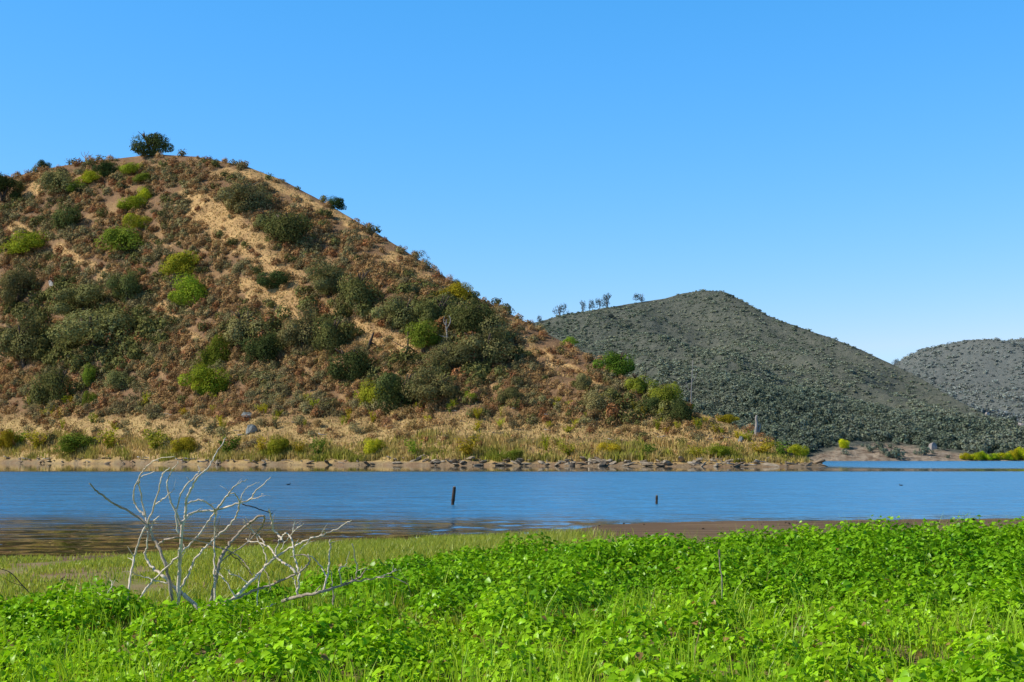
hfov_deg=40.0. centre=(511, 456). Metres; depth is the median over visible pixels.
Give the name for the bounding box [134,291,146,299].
sage shrub
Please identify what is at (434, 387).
oak tree
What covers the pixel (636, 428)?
dry shrub
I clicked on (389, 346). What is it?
dry shrub
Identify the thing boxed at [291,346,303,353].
sage shrub
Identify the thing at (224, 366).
sage shrub
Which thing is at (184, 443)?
shore shrub
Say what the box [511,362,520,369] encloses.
sage shrub
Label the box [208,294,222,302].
sage shrub
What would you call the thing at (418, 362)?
sage shrub
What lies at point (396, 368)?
dry shrub
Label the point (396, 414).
dry shrub
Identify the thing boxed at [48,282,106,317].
oak tree
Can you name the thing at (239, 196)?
oak tree
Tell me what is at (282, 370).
sage shrub
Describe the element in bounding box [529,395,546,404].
sage shrub
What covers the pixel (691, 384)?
dead snag
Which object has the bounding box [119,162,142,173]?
bush
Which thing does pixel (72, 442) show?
shore shrub
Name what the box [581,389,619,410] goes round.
bush
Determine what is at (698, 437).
sage shrub
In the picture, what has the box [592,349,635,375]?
oak tree
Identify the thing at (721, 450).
shore shrub
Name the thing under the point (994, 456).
willow shrub
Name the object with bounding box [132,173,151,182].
bush
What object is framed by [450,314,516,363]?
oak tree
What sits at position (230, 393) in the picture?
dry shrub
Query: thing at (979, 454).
willow shrub
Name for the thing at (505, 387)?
dry shrub
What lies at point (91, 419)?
young shrub
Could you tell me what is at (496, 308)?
sage shrub
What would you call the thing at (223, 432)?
sage shrub
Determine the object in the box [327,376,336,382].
dry shrub
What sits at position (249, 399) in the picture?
sage shrub
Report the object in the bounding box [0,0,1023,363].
sky
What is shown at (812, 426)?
woods
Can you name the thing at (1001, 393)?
hill scrub
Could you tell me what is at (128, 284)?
oak tree
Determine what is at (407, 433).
dry shrub
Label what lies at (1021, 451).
willow shrub
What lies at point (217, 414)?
dry shrub
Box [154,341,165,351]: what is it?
sage shrub
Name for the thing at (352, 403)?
sage shrub
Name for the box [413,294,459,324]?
oak tree
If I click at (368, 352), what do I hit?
sage shrub
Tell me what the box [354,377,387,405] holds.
bush
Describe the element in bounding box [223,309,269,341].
oak tree
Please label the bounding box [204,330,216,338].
sage shrub
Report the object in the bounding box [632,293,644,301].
gum tree
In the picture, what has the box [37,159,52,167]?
bush
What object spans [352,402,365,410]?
sage shrub
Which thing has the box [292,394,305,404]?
sage shrub
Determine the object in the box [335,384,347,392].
dry shrub
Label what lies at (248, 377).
dry shrub
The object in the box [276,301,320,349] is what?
oak tree
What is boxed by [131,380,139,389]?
sage shrub
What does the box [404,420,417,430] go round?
dry shrub
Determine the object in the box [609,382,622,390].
sage shrub
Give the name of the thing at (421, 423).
dry shrub
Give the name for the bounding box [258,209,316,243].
oak tree
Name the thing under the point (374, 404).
sage shrub
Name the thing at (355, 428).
sage shrub
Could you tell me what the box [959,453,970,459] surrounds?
willow shrub
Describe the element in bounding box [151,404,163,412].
sage shrub
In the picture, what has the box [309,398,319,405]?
young shrub
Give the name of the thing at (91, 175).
bush
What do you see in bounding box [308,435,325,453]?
shore shrub
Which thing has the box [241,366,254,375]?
sage shrub
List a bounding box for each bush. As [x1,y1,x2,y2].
[0,229,50,254]
[32,169,78,194]
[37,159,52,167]
[50,202,81,228]
[66,180,88,191]
[74,170,101,183]
[81,390,96,407]
[82,362,96,386]
[92,159,119,176]
[94,225,150,251]
[102,369,129,388]
[116,195,147,209]
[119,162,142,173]
[122,213,152,228]
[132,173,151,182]
[136,186,152,197]
[155,249,200,274]
[167,270,208,306]
[177,363,232,395]
[194,331,231,366]
[240,331,284,361]
[255,269,290,288]
[328,195,346,209]
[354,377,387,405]
[432,281,479,299]
[462,389,476,402]
[496,386,522,404]
[560,336,578,344]
[575,372,592,389]
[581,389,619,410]
[640,395,663,412]
[670,397,696,421]
[715,414,739,422]
[838,439,849,447]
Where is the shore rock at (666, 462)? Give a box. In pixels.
[663,460,670,464]
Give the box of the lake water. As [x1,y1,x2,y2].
[0,461,1023,557]
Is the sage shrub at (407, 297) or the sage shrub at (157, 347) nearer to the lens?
the sage shrub at (407, 297)
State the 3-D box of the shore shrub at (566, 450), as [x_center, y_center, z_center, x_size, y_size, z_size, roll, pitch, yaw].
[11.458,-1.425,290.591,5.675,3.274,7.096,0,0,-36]
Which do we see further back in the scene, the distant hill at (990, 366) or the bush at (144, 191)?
the distant hill at (990, 366)
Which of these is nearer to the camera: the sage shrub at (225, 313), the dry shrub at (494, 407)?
the dry shrub at (494, 407)
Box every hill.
[0,155,824,466]
[533,290,1023,460]
[893,339,1023,413]
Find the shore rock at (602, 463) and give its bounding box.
[598,461,606,465]
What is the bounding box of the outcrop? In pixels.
[928,442,936,449]
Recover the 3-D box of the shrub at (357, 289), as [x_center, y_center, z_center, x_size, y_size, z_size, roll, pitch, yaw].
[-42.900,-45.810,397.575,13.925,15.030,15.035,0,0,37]
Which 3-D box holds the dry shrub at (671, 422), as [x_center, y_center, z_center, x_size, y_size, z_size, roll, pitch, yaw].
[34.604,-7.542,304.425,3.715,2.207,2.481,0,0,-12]
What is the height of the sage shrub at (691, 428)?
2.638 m
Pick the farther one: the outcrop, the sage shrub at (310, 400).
the outcrop
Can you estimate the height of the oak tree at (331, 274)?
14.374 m
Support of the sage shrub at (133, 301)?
on the hill at (388, 247)
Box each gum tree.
[552,304,570,315]
[579,300,586,310]
[588,299,594,309]
[592,298,604,307]
[602,293,611,306]
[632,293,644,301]
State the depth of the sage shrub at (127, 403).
400.92 m
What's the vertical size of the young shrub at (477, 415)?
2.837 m
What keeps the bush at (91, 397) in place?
on the hill at (388, 247)
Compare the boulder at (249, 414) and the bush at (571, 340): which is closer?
the boulder at (249, 414)
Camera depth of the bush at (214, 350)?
398.63 m
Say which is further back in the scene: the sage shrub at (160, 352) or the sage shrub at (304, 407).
the sage shrub at (160, 352)
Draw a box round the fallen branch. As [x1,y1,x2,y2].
[89,437,407,614]
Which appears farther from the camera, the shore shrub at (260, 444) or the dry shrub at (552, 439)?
the shore shrub at (260, 444)
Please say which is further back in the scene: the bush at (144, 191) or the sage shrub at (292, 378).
the bush at (144, 191)
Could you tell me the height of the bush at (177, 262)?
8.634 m
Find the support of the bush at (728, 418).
on the hill at (388, 247)
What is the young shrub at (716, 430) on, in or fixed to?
on the hill at (388, 247)
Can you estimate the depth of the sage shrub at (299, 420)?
345.28 m
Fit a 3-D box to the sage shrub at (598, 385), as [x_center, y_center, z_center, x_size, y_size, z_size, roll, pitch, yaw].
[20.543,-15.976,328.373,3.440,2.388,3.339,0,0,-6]
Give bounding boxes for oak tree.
[0,173,23,201]
[0,260,38,305]
[0,303,49,367]
[27,366,78,406]
[45,308,138,356]
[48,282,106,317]
[104,271,143,308]
[128,131,173,156]
[217,176,274,212]
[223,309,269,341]
[252,208,282,227]
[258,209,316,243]
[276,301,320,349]
[304,256,349,297]
[312,313,352,353]
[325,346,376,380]
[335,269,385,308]
[370,295,422,328]
[372,369,424,411]
[401,359,461,402]
[404,318,442,352]
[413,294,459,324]
[422,341,477,371]
[442,300,497,333]
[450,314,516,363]
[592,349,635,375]
[624,372,660,393]
[647,381,683,406]
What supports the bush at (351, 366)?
on the hill at (388, 247)
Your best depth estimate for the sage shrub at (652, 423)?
306.23 m
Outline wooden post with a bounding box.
[451,486,455,504]
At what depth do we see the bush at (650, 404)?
313.03 m
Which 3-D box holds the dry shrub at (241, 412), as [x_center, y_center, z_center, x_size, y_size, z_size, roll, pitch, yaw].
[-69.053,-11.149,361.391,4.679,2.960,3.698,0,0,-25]
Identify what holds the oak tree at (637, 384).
on the hill at (388, 247)
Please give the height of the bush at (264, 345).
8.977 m
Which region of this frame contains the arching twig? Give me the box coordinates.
[1,569,30,594]
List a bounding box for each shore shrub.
[0,428,19,448]
[10,430,30,443]
[23,428,47,447]
[50,430,97,452]
[93,427,124,448]
[141,428,177,449]
[170,436,197,452]
[218,433,243,451]
[252,435,268,450]
[266,432,293,454]
[291,439,306,452]
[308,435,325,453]
[363,437,385,454]
[402,439,422,455]
[454,434,480,455]
[491,449,522,458]
[541,432,549,450]
[553,442,583,454]
[594,441,620,453]
[642,443,660,453]
[685,444,703,457]
[702,441,734,456]
[747,438,777,453]
[769,439,789,454]
[786,443,808,456]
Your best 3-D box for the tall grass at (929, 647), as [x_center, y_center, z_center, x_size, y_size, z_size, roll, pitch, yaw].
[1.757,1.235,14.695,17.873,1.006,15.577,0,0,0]
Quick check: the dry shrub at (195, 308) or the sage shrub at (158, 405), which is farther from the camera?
the dry shrub at (195, 308)
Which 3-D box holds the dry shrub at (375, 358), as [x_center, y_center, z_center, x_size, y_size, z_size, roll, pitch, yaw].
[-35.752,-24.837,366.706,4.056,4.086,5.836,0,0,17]
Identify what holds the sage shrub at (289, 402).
on the hill at (388, 247)
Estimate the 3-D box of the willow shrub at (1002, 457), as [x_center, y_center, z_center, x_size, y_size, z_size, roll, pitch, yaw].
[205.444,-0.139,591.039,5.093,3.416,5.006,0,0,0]
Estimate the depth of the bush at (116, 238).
477.71 m
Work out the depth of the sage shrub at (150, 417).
383.73 m
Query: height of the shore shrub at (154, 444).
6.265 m
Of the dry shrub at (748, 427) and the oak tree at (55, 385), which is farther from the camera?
the oak tree at (55, 385)
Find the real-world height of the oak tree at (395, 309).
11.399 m
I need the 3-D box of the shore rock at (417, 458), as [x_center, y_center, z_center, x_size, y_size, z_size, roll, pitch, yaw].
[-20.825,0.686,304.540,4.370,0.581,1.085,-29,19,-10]
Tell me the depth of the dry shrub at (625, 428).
307.63 m
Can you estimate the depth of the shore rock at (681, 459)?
273.69 m
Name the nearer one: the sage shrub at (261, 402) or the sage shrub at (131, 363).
the sage shrub at (261, 402)
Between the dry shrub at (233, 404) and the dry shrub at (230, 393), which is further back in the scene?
the dry shrub at (230, 393)
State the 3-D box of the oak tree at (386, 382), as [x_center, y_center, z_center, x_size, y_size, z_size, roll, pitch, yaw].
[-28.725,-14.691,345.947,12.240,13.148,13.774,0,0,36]
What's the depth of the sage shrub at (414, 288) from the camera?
394.78 m
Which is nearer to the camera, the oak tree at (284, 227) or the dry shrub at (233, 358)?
the dry shrub at (233, 358)
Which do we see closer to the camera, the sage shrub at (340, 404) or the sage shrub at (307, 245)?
the sage shrub at (340, 404)
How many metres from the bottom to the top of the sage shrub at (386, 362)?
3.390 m
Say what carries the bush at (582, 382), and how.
on the hill at (388, 247)
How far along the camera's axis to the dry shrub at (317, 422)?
342.19 m
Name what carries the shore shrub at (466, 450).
on the hill at (388, 247)
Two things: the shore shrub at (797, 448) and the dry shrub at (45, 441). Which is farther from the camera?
the dry shrub at (45, 441)
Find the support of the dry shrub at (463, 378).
on the hill at (388, 247)
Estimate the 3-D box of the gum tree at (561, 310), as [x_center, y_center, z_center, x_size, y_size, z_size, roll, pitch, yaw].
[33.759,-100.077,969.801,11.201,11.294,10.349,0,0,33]
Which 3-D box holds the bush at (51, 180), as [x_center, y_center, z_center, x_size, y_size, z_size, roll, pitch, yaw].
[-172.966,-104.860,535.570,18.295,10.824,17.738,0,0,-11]
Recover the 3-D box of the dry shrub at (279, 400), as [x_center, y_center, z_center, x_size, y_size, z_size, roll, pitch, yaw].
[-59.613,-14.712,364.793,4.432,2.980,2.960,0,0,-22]
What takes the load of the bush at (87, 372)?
on the hill at (388, 247)
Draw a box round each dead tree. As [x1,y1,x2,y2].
[367,332,375,349]
[392,331,421,354]
[438,316,451,338]
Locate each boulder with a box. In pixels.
[241,412,252,418]
[246,424,257,434]
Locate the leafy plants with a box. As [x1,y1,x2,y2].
[0,514,1023,681]
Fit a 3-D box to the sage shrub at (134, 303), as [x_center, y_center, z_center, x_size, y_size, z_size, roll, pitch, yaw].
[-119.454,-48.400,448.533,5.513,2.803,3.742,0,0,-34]
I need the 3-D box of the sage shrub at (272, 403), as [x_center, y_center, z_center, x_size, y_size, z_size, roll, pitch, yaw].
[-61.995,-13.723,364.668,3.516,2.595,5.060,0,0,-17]
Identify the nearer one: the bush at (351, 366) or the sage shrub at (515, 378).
the sage shrub at (515, 378)
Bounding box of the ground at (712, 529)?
[0,518,1023,681]
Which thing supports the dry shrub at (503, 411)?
on the hill at (388, 247)
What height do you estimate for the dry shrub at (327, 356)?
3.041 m
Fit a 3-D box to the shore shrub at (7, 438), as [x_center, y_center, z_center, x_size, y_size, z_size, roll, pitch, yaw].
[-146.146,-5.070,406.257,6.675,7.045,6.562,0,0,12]
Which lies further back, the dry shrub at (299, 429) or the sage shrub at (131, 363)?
the sage shrub at (131, 363)
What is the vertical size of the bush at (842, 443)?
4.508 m
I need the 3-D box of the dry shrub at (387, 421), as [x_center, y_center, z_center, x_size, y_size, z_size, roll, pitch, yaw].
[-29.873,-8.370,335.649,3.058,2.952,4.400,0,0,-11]
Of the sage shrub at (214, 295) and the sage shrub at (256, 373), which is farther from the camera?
the sage shrub at (214, 295)
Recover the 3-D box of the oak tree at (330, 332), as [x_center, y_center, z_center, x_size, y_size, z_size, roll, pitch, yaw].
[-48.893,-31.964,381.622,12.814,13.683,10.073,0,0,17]
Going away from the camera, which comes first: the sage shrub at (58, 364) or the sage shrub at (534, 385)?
the sage shrub at (534, 385)
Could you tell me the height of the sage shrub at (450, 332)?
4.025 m
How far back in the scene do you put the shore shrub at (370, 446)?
313.51 m
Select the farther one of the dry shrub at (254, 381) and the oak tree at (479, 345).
the dry shrub at (254, 381)
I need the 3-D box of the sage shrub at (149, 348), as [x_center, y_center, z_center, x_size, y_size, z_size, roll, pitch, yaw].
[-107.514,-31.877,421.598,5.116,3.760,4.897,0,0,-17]
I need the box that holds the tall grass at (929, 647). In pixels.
[0,508,1023,681]
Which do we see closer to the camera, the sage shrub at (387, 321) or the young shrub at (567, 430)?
the young shrub at (567, 430)
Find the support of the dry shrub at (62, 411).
on the hill at (388, 247)
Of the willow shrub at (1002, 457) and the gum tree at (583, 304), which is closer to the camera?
the willow shrub at (1002, 457)
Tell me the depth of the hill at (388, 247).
407.00 m
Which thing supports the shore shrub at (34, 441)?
on the hill at (388, 247)
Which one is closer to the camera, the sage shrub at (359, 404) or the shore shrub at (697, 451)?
the shore shrub at (697, 451)
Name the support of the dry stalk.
on the ground at (712, 529)
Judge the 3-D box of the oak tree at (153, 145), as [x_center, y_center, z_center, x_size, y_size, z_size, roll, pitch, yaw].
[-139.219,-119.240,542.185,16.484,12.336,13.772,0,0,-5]
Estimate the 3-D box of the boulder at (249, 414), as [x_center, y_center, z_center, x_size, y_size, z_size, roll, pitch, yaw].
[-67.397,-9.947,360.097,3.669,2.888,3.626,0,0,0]
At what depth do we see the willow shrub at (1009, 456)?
590.38 m
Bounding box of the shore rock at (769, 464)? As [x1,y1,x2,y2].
[762,462,778,466]
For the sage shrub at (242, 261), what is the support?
on the hill at (388, 247)
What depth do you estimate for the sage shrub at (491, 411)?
328.51 m
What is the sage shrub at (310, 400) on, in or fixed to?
on the hill at (388, 247)
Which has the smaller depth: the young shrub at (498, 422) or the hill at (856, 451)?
the young shrub at (498, 422)
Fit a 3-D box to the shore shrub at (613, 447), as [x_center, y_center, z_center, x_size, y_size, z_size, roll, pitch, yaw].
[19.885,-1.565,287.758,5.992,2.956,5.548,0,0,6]
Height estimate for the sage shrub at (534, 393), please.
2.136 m
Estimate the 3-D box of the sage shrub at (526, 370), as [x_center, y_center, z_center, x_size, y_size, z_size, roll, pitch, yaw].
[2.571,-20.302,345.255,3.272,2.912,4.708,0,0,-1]
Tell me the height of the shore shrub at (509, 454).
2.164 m
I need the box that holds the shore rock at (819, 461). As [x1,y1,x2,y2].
[812,459,825,463]
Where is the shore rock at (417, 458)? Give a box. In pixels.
[410,454,423,461]
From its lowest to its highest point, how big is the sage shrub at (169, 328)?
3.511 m
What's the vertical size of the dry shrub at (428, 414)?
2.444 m
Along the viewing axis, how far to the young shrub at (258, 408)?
361.27 m
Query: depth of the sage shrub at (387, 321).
383.08 m
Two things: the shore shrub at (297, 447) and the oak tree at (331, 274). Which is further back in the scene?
the oak tree at (331, 274)
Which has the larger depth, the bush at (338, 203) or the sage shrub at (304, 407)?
the bush at (338, 203)
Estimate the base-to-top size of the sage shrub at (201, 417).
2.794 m
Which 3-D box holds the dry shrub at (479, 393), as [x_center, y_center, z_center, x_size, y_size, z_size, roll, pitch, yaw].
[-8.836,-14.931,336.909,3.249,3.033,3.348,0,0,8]
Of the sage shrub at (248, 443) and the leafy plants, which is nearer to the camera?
the leafy plants
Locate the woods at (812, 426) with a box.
[671,374,1023,459]
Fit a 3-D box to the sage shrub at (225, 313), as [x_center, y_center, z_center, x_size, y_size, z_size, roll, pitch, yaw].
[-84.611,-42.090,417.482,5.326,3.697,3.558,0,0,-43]
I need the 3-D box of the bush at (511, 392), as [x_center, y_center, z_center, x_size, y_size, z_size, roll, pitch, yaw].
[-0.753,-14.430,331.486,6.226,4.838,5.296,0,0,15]
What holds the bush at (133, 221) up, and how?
on the hill at (388, 247)
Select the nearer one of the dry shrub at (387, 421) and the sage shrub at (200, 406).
the dry shrub at (387, 421)
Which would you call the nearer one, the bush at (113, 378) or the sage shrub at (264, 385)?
the sage shrub at (264, 385)
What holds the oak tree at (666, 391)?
on the hill at (388, 247)
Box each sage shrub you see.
[17,386,29,395]
[27,406,38,414]
[46,400,58,410]
[57,359,66,368]
[81,403,92,411]
[98,271,113,282]
[106,399,126,408]
[108,402,124,411]
[114,403,127,412]
[121,396,135,406]
[125,403,142,412]
[126,360,140,370]
[128,299,139,306]
[129,301,142,308]
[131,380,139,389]
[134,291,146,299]
[134,404,144,413]
[143,404,158,416]
[144,357,155,366]
[146,344,155,354]
[146,412,159,418]
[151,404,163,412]
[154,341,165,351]
[154,351,165,360]
[161,325,175,334]
[167,346,182,358]
[176,308,187,316]
[190,414,206,422]
[193,402,206,413]
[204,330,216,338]
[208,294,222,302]
[214,359,228,369]
[215,321,226,332]
[215,426,229,437]
[220,308,232,319]
[234,355,252,367]
[236,258,251,266]
[236,399,250,406]
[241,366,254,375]
[241,438,256,448]
[243,390,258,399]
[245,397,253,403]
[250,371,263,378]
[252,398,269,409]
[254,417,267,426]
[257,372,272,383]
[260,381,272,389]
[267,360,280,368]
[267,398,278,406]
[270,402,287,413]
[276,366,288,375]
[283,396,299,406]
[286,376,296,385]
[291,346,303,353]
[291,390,301,398]
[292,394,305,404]
[292,415,305,425]
[299,241,311,248]
[300,345,317,354]
[300,401,312,411]
[300,402,308,412]
[304,395,317,406]
[312,369,327,382]
[314,402,332,411]
[326,407,340,416]
[333,400,343,406]
[347,399,361,407]
[348,421,366,432]
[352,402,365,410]
[359,344,372,355]
[365,397,379,410]
[380,358,393,370]
[383,316,392,325]
[397,274,410,283]
[402,293,413,301]
[409,284,420,293]
[410,250,428,261]
[414,358,424,365]
[444,329,455,340]
[476,386,489,395]
[479,404,497,414]
[491,303,502,313]
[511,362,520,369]
[511,375,523,385]
[517,368,528,375]
[522,390,538,396]
[524,362,541,368]
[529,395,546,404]
[531,382,541,389]
[577,414,593,422]
[585,368,601,374]
[594,384,605,390]
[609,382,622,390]
[643,419,657,427]
[684,424,700,432]
[684,431,704,444]
[759,434,778,441]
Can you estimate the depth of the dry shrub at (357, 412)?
346.30 m
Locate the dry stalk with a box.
[718,549,722,616]
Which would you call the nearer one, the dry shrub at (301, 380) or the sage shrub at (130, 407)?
the dry shrub at (301, 380)
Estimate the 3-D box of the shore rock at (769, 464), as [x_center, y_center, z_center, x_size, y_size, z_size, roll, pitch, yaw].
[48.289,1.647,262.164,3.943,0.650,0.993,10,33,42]
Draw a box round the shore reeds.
[0,426,808,463]
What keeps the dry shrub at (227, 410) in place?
on the hill at (388, 247)
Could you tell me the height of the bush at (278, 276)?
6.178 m
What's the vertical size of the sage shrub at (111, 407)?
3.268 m
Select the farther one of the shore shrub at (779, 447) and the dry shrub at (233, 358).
the dry shrub at (233, 358)
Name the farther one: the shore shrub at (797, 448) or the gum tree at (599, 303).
the gum tree at (599, 303)
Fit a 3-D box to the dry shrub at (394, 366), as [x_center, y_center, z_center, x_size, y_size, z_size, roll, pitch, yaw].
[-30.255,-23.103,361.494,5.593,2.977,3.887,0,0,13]
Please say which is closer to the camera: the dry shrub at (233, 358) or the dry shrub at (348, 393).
the dry shrub at (348, 393)
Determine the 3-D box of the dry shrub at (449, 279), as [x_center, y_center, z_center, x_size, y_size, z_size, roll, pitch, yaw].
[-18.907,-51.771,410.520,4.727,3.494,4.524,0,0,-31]
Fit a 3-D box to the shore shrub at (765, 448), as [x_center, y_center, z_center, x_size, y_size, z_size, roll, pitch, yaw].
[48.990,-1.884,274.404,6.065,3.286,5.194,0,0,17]
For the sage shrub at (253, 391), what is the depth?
369.71 m
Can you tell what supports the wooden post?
in the lake water
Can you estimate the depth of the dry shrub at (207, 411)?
369.36 m
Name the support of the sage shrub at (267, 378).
on the hill at (388, 247)
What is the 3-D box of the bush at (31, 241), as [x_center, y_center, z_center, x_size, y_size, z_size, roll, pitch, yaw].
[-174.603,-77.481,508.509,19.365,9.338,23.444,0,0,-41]
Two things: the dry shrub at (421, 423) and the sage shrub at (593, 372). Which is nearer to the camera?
the dry shrub at (421, 423)
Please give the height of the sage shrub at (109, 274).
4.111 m
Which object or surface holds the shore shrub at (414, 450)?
on the hill at (388, 247)
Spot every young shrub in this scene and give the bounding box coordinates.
[88,412,96,422]
[102,406,110,414]
[189,415,201,427]
[216,415,226,426]
[254,403,265,412]
[272,419,281,428]
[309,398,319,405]
[344,407,352,417]
[368,410,376,421]
[472,408,482,418]
[495,418,504,427]
[507,417,516,429]
[562,425,573,431]
[652,417,661,429]
[694,419,701,429]
[709,422,719,432]
[728,425,733,436]
[734,430,741,438]
[744,428,753,440]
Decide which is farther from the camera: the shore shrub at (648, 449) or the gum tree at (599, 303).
the gum tree at (599, 303)
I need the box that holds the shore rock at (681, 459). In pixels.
[678,456,684,461]
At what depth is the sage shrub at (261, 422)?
350.06 m
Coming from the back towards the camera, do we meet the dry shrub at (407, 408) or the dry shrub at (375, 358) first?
the dry shrub at (375, 358)
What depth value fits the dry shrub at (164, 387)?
399.37 m
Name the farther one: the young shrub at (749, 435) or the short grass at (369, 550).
the young shrub at (749, 435)
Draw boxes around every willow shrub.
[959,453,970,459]
[969,453,976,459]
[974,450,985,459]
[981,453,991,459]
[990,453,999,459]
[996,452,1006,459]
[1003,452,1013,459]
[1008,448,1019,459]
[1017,446,1023,459]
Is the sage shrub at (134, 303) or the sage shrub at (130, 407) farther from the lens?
the sage shrub at (134, 303)
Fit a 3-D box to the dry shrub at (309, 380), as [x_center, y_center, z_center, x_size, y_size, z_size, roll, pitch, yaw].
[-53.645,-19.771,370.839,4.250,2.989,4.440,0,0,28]
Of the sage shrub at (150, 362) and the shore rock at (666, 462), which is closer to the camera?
the shore rock at (666, 462)
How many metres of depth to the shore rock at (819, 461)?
267.29 m
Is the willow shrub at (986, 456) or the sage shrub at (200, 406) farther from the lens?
the willow shrub at (986, 456)
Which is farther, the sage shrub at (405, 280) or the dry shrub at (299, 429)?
the sage shrub at (405, 280)
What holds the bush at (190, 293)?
on the hill at (388, 247)
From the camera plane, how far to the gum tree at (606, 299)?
999.36 m
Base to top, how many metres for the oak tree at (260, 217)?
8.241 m
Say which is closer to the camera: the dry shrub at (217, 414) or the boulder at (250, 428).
the boulder at (250, 428)
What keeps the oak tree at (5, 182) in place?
on the hill at (388, 247)
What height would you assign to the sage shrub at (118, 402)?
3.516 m
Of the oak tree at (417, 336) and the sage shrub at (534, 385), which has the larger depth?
the oak tree at (417, 336)
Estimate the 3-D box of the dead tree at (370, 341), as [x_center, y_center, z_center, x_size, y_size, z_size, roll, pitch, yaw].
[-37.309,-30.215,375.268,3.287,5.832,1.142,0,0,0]
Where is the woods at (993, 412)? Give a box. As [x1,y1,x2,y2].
[960,401,1023,423]
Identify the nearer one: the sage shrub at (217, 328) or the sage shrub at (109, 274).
the sage shrub at (217, 328)
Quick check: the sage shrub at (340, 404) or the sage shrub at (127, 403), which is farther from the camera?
the sage shrub at (127, 403)
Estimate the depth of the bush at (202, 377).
384.86 m
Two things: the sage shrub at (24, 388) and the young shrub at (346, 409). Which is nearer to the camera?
the young shrub at (346, 409)
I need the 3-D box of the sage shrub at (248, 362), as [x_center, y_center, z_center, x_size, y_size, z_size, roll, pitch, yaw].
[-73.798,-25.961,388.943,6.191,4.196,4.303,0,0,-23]
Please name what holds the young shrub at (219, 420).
on the hill at (388, 247)
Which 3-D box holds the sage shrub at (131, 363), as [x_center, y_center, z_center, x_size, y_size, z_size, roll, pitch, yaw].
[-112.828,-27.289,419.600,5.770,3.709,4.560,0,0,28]
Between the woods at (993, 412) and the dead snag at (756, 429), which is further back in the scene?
the woods at (993, 412)
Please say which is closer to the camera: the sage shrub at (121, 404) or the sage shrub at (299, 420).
the sage shrub at (299, 420)
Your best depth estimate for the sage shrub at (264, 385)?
374.38 m
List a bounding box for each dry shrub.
[23,375,32,382]
[35,433,50,444]
[54,407,67,417]
[101,395,113,403]
[149,381,158,388]
[158,383,170,391]
[162,352,171,361]
[185,397,195,405]
[191,302,204,309]
[204,407,213,416]
[211,411,225,417]
[213,403,228,413]
[223,406,237,412]
[224,392,238,402]
[227,400,237,409]
[229,349,242,360]
[230,352,240,359]
[230,417,241,423]
[235,408,250,417]
[240,384,252,392]
[243,371,252,382]
[249,378,259,387]
[275,395,288,403]
[282,353,292,362]
[296,375,309,385]
[296,424,313,432]
[304,376,314,385]
[311,418,321,426]
[318,353,328,364]
[320,350,334,358]
[326,399,338,408]
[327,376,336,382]
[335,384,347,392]
[343,386,354,397]
[352,408,364,417]
[364,423,378,431]
[367,353,383,364]
[379,342,394,349]
[381,415,392,426]
[386,360,405,371]
[389,410,406,418]
[390,408,407,418]
[393,429,405,438]
[394,362,407,373]
[400,359,413,369]
[400,427,412,437]
[401,404,417,412]
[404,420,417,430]
[416,418,433,427]
[421,412,433,420]
[440,274,452,283]
[456,374,468,383]
[471,389,481,398]
[487,401,500,411]
[496,407,509,417]
[500,383,514,390]
[548,437,556,445]
[585,408,600,419]
[617,421,634,431]
[631,425,641,433]
[664,419,678,425]
[740,423,754,431]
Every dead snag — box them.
[686,362,695,409]
[754,415,760,435]
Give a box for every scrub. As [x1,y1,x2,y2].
[0,149,777,450]
[535,289,977,414]
[894,337,1023,414]
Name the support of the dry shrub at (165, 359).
on the hill at (388, 247)
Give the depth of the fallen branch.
13.47 m
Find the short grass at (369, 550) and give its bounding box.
[0,525,637,637]
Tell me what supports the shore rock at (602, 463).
on the hill at (388, 247)
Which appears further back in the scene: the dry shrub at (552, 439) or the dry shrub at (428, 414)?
the dry shrub at (428, 414)
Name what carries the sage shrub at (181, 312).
on the hill at (388, 247)
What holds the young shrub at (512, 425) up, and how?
on the hill at (388, 247)
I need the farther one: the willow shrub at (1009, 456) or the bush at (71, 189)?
the willow shrub at (1009, 456)
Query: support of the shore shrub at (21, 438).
on the hill at (388, 247)
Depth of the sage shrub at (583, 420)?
312.40 m
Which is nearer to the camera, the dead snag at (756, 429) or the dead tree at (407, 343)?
the dead snag at (756, 429)
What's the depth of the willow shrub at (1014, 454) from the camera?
591.12 m
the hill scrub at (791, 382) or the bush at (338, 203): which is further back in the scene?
the hill scrub at (791, 382)
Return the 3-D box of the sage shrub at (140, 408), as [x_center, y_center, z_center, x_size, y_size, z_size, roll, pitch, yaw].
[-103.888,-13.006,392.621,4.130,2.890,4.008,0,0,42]
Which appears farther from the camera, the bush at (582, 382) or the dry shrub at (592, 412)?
the bush at (582, 382)
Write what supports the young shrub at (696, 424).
on the hill at (388, 247)
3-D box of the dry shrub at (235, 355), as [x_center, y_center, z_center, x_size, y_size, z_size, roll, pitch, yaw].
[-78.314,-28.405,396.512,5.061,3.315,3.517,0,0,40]
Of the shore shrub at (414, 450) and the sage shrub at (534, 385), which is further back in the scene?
the sage shrub at (534, 385)
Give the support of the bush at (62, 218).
on the hill at (388, 247)
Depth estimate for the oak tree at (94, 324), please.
433.79 m
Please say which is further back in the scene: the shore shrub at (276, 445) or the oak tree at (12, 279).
the oak tree at (12, 279)
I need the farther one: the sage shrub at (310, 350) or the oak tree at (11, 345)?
the oak tree at (11, 345)
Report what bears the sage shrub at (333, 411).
on the hill at (388, 247)
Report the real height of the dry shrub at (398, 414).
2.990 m

